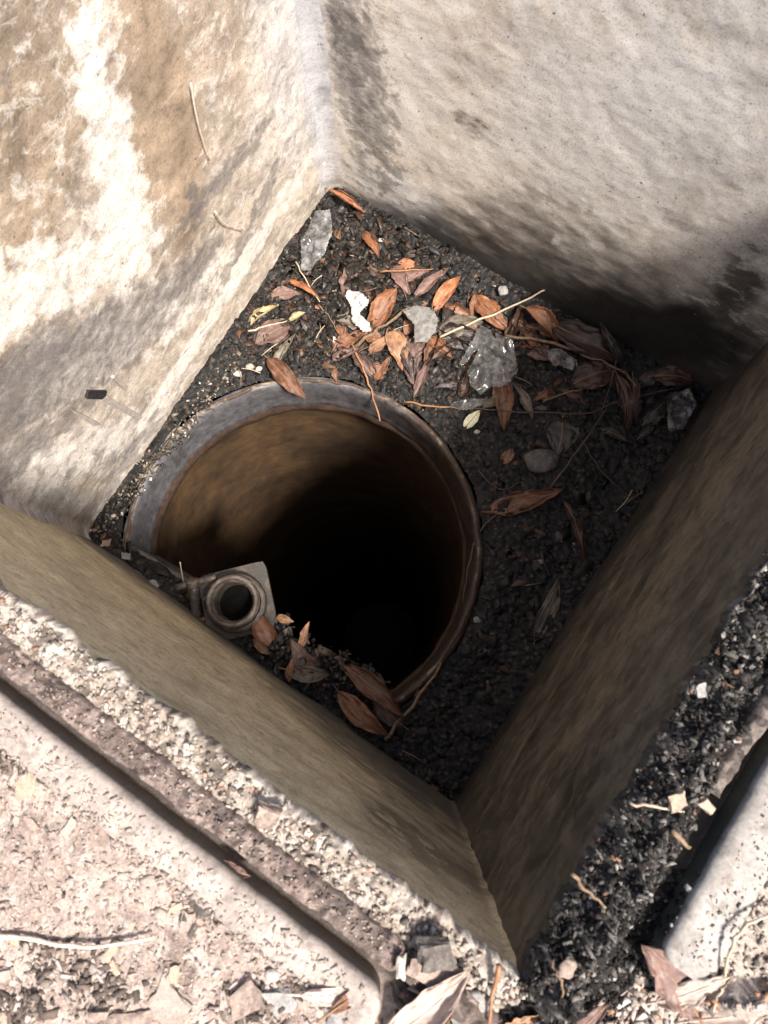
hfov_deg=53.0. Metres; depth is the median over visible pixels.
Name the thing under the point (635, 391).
dead leaf
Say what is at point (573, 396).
dead leaf
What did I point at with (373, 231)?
leaf scrap
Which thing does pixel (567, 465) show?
twig
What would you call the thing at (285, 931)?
kerb dust
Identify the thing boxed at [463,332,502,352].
dead leaf
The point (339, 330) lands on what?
dead leaf
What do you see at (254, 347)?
leaf scrap
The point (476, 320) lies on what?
twig
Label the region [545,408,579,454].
dead leaf
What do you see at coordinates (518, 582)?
leaf scrap
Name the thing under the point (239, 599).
pipe fitting
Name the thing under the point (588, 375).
dead leaf
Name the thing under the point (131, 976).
rubble chip
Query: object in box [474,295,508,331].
dead leaf
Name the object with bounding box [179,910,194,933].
rubble chip
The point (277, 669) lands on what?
leaf scrap
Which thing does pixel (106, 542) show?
stone
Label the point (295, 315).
dead leaf
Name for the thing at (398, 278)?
dead leaf
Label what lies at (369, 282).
leaf scrap
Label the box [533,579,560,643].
dead leaf
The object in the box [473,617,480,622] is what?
stone
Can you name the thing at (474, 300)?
dead leaf
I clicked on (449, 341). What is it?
dead leaf
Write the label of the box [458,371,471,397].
dead leaf
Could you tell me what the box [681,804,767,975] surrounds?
kerb grit
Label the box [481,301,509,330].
dead leaf
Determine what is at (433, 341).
dead leaf
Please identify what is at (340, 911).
iron surround
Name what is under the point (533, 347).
dead leaf
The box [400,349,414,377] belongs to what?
dead leaf
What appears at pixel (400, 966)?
stone
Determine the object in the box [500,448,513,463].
dead leaf
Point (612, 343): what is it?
dead leaf
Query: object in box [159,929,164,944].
rubble chip
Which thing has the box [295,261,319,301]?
twig
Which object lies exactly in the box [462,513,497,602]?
twig
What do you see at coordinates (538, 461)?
stone
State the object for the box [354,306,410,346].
twig
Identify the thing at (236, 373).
stone
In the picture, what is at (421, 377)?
dead leaf
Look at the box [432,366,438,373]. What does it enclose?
leaf scrap
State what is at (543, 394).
dead leaf
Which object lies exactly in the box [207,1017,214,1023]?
rubble chip
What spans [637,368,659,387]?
dead leaf
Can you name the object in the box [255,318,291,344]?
dead leaf
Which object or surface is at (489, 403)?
dead leaf
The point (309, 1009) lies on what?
rubble chip
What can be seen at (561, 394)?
twig
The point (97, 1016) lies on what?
rubble chip
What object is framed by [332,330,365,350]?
dead leaf
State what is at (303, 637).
dead leaf
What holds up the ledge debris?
on the round shaft
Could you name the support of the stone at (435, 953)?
on the ground
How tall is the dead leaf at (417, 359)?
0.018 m
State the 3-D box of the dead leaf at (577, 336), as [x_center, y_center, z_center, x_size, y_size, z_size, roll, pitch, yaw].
[0.402,-0.341,1.545,0.176,0.037,0.065,27,81,6]
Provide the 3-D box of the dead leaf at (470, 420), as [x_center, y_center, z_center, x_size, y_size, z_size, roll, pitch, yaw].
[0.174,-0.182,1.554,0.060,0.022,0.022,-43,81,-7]
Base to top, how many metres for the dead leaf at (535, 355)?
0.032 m
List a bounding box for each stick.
[488,963,501,1023]
[551,959,564,997]
[570,872,606,908]
[670,828,690,849]
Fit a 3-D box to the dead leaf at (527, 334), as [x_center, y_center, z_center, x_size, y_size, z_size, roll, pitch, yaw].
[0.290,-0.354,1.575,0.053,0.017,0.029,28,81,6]
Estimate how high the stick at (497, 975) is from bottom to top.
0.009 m
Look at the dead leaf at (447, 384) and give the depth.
1.56 m
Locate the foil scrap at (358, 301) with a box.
[345,290,370,331]
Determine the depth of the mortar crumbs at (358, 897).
0.65 m
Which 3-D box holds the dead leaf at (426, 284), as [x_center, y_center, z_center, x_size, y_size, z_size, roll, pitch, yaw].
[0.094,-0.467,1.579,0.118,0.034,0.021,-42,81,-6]
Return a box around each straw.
[0,934,152,948]
[712,914,767,1012]
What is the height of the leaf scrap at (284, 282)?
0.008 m
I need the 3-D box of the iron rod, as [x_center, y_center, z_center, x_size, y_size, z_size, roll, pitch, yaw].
[-0.338,0.182,1.468,0.012,0.046,0.046,6,79,2]
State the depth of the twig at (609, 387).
1.54 m
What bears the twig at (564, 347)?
on the soil
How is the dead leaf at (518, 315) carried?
on the dead leaf at (513, 341)
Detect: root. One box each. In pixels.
[176,320,214,363]
[190,82,209,160]
[214,211,242,230]
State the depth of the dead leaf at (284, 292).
1.60 m
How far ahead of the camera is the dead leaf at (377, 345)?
1.57 m
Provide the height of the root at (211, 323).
0.026 m
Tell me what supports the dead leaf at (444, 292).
on the soil
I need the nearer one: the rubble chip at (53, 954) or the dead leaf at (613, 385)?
the rubble chip at (53, 954)
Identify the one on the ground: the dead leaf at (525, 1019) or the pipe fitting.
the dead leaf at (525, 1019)
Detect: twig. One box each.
[248,321,286,331]
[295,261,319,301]
[318,304,335,329]
[351,345,380,420]
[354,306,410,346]
[380,268,432,272]
[383,663,441,740]
[404,401,478,409]
[439,290,544,337]
[455,382,694,414]
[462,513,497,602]
[478,470,519,489]
[505,334,640,393]
[543,388,583,402]
[549,403,608,487]
[581,440,630,498]
[598,358,616,424]
[630,801,683,812]
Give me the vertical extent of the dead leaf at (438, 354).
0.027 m
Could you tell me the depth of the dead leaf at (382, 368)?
1.57 m
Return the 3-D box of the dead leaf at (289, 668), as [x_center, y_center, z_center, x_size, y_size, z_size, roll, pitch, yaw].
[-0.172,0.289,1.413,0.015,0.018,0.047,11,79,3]
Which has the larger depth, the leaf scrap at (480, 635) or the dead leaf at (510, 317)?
the dead leaf at (510, 317)
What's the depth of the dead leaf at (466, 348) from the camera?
1.57 m
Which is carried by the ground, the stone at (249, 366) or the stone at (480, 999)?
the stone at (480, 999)
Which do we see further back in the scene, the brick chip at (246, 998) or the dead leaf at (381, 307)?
the dead leaf at (381, 307)
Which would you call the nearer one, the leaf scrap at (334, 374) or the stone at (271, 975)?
the stone at (271, 975)
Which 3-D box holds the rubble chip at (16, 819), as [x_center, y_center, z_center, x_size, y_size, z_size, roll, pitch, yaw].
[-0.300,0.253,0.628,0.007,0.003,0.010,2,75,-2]
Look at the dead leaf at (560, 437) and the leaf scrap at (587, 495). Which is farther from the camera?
the dead leaf at (560, 437)
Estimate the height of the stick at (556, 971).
0.010 m
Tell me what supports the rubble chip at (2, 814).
on the ground
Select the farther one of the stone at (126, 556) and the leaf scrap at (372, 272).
the leaf scrap at (372, 272)
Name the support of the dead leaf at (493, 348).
on the soil
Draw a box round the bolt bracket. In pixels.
[175,574,216,617]
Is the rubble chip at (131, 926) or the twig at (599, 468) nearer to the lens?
the rubble chip at (131, 926)
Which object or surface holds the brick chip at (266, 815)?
on the mortar band
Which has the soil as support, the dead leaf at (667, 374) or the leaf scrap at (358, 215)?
the leaf scrap at (358, 215)
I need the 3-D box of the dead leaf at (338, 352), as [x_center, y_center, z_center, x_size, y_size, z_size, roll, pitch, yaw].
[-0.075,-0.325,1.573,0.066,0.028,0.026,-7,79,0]
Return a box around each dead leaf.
[223,860,250,877]
[248,304,278,324]
[252,616,276,651]
[252,638,268,654]
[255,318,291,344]
[264,355,306,399]
[268,285,299,299]
[272,334,294,359]
[276,614,293,623]
[278,664,329,682]
[284,987,337,1006]
[285,657,293,681]
[288,279,319,298]
[289,311,305,321]
[291,639,317,676]
[298,621,309,646]
[316,990,350,1023]
[325,187,364,213]
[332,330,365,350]
[332,346,362,361]
[335,687,386,735]
[336,310,358,329]
[336,324,347,341]
[339,268,357,305]
[339,662,403,716]
[351,350,376,376]
[360,326,381,342]
[362,231,379,256]
[367,287,396,328]
[368,335,391,354]
[369,356,390,380]
[372,701,408,730]
[385,327,407,370]
[389,969,470,1023]
[390,265,410,294]
[393,270,428,287]
[398,258,418,269]
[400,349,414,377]
[401,335,421,366]
[403,317,413,335]
[404,366,422,390]
[405,337,428,361]
[413,361,428,397]
[414,268,448,297]
[423,331,439,366]
[424,344,451,362]
[429,336,452,358]
[432,276,459,311]
[432,378,463,391]
[437,313,483,339]
[438,322,478,341]
[439,333,471,350]
[441,299,456,332]
[441,302,470,318]
[441,333,456,343]
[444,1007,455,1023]
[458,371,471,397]
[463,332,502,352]
[463,336,472,361]
[463,410,479,428]
[469,293,479,315]
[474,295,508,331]
[478,488,563,515]
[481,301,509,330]
[482,395,506,407]
[483,330,496,352]
[492,371,513,430]
[498,318,521,351]
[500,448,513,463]
[505,1015,538,1023]
[507,315,527,336]
[507,325,520,357]
[509,306,522,338]
[511,381,532,419]
[517,339,541,347]
[520,305,559,342]
[521,330,536,348]
[522,331,545,357]
[526,323,560,340]
[526,345,565,362]
[531,388,554,402]
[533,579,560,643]
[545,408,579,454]
[551,318,623,362]
[558,388,582,403]
[563,499,584,559]
[572,360,617,389]
[577,1002,609,1023]
[595,365,617,392]
[599,322,623,367]
[599,427,628,442]
[615,370,635,431]
[628,371,640,423]
[636,422,654,439]
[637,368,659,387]
[640,398,667,425]
[640,943,703,1023]
[646,973,733,1010]
[648,363,693,385]
[674,994,767,1023]
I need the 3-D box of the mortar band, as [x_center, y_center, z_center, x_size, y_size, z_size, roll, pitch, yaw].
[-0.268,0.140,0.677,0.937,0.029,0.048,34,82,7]
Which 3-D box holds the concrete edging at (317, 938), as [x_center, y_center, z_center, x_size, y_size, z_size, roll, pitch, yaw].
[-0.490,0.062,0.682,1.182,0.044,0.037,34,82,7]
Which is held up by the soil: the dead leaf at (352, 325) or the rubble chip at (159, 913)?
the dead leaf at (352, 325)
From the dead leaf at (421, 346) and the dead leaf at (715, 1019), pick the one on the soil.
the dead leaf at (421, 346)
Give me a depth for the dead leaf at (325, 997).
0.59 m
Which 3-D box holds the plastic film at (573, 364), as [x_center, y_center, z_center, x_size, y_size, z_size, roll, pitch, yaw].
[0.355,-0.306,1.540,0.059,0.013,0.048,0,79,1]
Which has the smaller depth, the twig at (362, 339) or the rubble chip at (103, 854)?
the rubble chip at (103, 854)
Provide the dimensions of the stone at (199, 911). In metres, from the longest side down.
0.026 x 0.015 x 0.007 m
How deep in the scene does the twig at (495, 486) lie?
1.52 m
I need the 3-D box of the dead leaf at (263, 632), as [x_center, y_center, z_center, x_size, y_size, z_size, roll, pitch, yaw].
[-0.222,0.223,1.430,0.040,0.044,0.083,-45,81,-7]
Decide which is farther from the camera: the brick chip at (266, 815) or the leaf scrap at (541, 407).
the leaf scrap at (541, 407)
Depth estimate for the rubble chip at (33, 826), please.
0.62 m
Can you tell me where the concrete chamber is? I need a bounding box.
[0,0,767,967]
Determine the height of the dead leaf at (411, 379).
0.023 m
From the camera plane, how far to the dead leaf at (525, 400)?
1.55 m
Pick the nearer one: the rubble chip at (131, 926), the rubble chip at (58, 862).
the rubble chip at (131, 926)
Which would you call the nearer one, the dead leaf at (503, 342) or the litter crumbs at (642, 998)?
the litter crumbs at (642, 998)
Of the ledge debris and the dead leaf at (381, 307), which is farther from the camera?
the dead leaf at (381, 307)
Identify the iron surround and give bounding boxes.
[0,633,767,1023]
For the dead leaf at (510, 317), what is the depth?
1.58 m
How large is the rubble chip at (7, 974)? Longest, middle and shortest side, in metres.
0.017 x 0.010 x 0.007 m
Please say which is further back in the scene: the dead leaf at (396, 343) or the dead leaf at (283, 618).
the dead leaf at (396, 343)
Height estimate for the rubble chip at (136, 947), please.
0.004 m
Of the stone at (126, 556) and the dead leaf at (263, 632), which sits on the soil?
the stone at (126, 556)
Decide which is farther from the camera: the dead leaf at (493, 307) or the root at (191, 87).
the dead leaf at (493, 307)
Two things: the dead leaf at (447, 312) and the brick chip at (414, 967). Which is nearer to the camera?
the brick chip at (414, 967)
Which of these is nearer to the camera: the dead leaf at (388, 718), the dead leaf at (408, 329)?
the dead leaf at (388, 718)
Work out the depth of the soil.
1.52 m
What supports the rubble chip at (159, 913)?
on the ground
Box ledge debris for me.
[240,612,392,712]
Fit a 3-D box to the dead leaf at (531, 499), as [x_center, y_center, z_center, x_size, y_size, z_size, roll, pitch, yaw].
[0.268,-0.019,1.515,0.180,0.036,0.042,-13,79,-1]
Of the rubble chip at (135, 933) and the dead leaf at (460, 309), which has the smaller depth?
the rubble chip at (135, 933)
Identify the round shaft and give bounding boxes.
[120,377,483,717]
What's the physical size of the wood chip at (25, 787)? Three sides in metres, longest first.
0.038 x 0.017 x 0.007 m
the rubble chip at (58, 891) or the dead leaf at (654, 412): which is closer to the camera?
the rubble chip at (58, 891)
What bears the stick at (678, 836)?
on the black dirt at (746, 622)
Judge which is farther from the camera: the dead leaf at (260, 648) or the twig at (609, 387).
the twig at (609, 387)
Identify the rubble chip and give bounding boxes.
[0,809,5,818]
[0,966,16,982]
[0,1013,11,1023]
[4,863,15,884]
[9,933,20,945]
[10,851,19,856]
[13,816,19,826]
[22,815,39,830]
[22,942,29,958]
[42,868,53,875]
[48,938,58,957]
[53,867,60,878]
[54,857,62,867]
[55,887,61,898]
[59,817,76,839]
[60,836,63,846]
[88,916,93,923]
[88,1009,108,1022]
[98,952,110,963]
[99,851,107,857]
[104,938,120,963]
[108,959,120,975]
[124,887,129,894]
[129,923,134,932]
[129,972,133,980]
[132,929,138,937]
[132,943,140,952]
[139,874,160,886]
[149,960,155,970]
[154,907,166,918]
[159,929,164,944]
[167,903,183,913]
[168,886,176,896]
[168,963,181,984]
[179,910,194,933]
[187,908,204,924]
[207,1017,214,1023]
[220,989,227,1010]
[261,1012,271,1023]
[279,973,290,982]
[306,1006,312,1012]
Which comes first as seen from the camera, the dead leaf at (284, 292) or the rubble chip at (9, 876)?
the rubble chip at (9, 876)
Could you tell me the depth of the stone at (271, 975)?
0.60 m
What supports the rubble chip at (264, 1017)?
on the dark rubble at (21, 1004)
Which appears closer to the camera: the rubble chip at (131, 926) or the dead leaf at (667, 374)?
the rubble chip at (131, 926)
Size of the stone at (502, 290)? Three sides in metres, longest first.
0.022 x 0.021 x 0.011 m
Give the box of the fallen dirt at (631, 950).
[585,862,699,1023]
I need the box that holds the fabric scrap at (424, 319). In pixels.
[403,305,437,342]
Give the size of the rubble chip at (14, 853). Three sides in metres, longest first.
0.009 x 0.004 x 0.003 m
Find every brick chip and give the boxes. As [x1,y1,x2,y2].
[99,1009,152,1023]
[229,974,266,1021]
[252,799,283,831]
[405,957,472,986]
[557,958,577,978]
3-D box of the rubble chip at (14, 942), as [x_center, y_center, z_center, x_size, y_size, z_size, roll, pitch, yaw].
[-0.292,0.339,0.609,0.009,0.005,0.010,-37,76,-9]
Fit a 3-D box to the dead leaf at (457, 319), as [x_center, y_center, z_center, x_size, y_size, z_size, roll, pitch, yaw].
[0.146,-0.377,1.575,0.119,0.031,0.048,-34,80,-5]
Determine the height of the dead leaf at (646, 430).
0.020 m
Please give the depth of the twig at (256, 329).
1.58 m
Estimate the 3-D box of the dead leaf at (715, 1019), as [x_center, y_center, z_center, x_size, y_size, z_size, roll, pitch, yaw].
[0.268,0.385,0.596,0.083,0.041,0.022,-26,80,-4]
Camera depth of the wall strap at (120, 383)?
1.30 m
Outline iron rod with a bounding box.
[203,595,206,609]
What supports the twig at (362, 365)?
on the soil
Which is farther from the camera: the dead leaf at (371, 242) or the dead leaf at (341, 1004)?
the dead leaf at (371, 242)
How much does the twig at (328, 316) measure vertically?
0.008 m
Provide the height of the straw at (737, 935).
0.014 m
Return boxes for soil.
[89,188,706,800]
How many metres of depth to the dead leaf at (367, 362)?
1.57 m
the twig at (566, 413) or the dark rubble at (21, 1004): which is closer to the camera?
the dark rubble at (21, 1004)
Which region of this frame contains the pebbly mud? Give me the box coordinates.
[89,343,250,542]
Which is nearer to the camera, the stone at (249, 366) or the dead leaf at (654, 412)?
the dead leaf at (654, 412)
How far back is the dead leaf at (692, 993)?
0.59 m
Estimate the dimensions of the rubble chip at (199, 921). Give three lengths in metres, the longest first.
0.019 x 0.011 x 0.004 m
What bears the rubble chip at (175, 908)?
on the ground
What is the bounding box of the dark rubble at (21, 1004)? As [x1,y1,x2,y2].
[0,749,304,1023]
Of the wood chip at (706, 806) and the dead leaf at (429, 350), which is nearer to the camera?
the wood chip at (706, 806)
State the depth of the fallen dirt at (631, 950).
0.62 m
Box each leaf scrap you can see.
[252,343,257,351]
[274,662,279,674]
[280,280,289,285]
[300,319,309,330]
[305,277,311,286]
[331,368,337,381]
[355,211,361,220]
[363,280,373,284]
[369,267,375,275]
[371,227,376,239]
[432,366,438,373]
[478,631,484,639]
[510,579,526,586]
[532,405,547,410]
[555,531,562,542]
[585,489,590,501]
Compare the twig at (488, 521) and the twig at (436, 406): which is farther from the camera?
the twig at (436, 406)
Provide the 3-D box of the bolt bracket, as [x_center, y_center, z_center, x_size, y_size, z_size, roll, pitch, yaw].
[-0.345,0.159,1.464,0.080,0.069,0.078,-23,79,-3]
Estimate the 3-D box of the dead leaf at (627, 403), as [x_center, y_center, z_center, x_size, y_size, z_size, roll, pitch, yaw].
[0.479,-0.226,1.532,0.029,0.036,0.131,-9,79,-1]
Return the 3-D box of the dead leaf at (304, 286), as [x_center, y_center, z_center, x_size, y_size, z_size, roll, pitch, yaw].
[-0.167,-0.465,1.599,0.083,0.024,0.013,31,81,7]
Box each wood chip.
[14,766,37,800]
[667,790,687,812]
[697,796,715,814]
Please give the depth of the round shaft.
2.21 m
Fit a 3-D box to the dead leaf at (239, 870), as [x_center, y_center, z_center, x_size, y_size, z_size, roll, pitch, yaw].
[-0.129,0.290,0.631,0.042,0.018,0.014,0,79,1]
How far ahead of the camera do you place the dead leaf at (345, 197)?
1.60 m
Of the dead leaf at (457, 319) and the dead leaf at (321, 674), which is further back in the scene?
the dead leaf at (457, 319)
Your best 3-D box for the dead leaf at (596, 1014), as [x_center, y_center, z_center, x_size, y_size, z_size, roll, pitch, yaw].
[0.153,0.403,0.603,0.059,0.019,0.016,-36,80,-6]
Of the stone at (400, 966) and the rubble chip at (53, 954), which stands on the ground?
the rubble chip at (53, 954)
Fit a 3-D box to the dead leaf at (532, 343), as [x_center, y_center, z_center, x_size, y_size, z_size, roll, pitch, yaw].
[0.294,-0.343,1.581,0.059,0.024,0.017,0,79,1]
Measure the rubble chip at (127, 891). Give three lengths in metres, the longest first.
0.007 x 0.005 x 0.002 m
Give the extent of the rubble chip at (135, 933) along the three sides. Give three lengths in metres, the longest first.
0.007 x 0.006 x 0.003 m
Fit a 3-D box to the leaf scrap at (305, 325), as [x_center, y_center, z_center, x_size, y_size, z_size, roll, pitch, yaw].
[-0.163,-0.385,1.589,0.015,0.009,0.031,-42,96,8]
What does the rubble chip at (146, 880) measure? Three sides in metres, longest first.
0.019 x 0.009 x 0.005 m
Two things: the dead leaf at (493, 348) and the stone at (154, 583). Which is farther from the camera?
the dead leaf at (493, 348)
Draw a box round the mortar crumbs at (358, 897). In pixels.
[0,590,512,1012]
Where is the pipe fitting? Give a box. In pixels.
[199,561,277,639]
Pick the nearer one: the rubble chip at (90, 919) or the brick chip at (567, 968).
the brick chip at (567, 968)
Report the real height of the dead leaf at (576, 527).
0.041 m
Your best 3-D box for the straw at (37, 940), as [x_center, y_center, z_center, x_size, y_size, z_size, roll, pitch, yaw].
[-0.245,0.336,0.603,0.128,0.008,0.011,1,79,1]
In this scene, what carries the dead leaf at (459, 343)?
on the dead leaf at (480, 345)
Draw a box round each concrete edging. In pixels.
[0,679,380,1023]
[653,728,767,985]
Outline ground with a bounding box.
[0,671,767,1023]
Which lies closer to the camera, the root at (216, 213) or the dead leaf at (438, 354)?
the root at (216, 213)
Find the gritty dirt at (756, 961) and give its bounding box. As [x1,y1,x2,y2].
[684,881,767,1023]
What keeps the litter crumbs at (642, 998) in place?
on the ground
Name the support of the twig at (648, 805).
on the black dirt at (746, 622)
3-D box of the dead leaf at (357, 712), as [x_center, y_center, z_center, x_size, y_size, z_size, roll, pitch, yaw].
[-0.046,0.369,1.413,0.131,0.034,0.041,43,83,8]
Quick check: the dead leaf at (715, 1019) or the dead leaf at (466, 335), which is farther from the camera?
the dead leaf at (466, 335)
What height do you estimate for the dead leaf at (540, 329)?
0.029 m
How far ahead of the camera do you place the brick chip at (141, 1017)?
0.59 m
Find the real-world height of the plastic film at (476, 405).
0.010 m
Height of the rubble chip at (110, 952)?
0.005 m
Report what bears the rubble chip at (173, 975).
on the ground
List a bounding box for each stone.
[100,539,110,546]
[121,552,130,559]
[143,975,191,1023]
[149,579,158,587]
[194,903,210,916]
[231,370,241,376]
[245,363,253,369]
[261,987,296,1016]
[264,969,279,981]
[326,1014,344,1023]
[396,953,406,980]
[415,936,456,973]
[451,988,488,1023]
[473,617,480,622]
[498,285,507,295]
[522,449,558,473]
[692,682,706,697]
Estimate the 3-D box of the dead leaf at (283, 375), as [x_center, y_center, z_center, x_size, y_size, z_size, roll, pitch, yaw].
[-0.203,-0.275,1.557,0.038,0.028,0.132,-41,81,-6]
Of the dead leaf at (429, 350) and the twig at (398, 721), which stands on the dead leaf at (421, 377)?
the dead leaf at (429, 350)
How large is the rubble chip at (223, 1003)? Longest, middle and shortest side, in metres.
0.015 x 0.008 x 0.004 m
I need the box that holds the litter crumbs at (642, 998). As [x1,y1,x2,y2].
[390,976,767,1023]
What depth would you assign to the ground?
0.61 m
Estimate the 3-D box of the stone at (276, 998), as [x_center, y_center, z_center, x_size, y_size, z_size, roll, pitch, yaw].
[-0.081,0.379,0.597,0.028,0.010,0.022,-13,79,-1]
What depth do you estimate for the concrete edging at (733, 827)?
0.60 m
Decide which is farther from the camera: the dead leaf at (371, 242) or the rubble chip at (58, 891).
the dead leaf at (371, 242)
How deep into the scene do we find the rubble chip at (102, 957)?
0.60 m
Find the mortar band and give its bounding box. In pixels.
[0,579,519,1014]
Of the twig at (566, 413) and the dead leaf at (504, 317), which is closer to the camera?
the twig at (566, 413)
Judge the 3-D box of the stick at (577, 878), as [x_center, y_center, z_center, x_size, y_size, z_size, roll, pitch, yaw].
[0.159,0.296,0.601,0.006,0.012,0.038,-43,81,-7]
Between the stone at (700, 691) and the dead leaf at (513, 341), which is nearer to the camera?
the stone at (700, 691)
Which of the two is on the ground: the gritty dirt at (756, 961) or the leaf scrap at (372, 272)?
the gritty dirt at (756, 961)
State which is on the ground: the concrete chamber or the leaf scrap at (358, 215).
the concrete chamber
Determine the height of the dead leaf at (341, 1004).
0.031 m
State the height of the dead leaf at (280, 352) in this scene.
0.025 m
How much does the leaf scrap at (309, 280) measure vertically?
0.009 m
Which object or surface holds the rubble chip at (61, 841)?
on the ground
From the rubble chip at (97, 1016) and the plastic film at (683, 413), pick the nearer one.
the rubble chip at (97, 1016)
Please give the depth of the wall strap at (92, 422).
1.27 m
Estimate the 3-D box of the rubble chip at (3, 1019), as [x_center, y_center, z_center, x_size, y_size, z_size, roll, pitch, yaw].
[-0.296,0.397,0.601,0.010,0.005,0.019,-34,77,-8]
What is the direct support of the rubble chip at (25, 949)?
on the ground
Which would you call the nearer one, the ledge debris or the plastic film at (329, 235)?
the ledge debris
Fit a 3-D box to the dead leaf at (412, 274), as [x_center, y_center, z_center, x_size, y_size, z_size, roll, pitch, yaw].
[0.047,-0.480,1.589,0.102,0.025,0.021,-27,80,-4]
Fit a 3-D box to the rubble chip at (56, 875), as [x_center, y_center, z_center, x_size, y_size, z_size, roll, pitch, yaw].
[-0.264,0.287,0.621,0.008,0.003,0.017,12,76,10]
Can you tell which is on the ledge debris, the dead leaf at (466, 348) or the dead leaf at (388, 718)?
the dead leaf at (388, 718)
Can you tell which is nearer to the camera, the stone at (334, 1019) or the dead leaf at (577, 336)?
the stone at (334, 1019)
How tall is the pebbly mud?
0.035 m
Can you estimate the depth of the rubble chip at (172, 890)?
0.61 m
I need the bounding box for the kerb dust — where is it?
[0,710,366,1023]
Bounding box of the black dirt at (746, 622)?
[515,558,767,1023]
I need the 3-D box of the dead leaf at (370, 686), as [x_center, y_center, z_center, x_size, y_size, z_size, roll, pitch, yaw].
[-0.021,0.325,1.426,0.155,0.034,0.041,43,83,8]
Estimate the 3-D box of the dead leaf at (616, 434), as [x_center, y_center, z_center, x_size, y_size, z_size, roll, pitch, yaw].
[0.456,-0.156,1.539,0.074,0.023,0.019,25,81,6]
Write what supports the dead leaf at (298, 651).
on the ledge debris
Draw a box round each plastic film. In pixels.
[303,214,330,268]
[462,400,480,407]
[464,326,513,390]
[548,348,576,369]
[667,388,695,428]
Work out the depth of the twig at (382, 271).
1.58 m
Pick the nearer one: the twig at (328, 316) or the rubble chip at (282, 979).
the rubble chip at (282, 979)
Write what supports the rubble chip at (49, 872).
on the ground
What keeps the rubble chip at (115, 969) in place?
on the ground
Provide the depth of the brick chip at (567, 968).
0.58 m
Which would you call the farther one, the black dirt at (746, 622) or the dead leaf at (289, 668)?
the dead leaf at (289, 668)
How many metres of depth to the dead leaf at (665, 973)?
0.59 m
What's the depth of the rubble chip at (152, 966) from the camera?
0.60 m
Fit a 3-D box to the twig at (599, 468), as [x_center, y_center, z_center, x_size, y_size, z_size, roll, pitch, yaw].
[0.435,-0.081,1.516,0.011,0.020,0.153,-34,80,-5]
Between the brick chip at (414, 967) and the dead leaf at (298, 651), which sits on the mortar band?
the brick chip at (414, 967)
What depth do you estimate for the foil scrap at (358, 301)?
1.56 m
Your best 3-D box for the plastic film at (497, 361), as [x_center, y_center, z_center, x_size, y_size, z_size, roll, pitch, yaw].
[0.213,-0.299,1.551,0.115,0.020,0.136,28,81,6]
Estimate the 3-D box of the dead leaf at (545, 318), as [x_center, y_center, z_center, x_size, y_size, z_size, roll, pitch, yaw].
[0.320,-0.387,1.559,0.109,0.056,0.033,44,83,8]
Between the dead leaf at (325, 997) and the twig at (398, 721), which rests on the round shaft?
the twig at (398, 721)

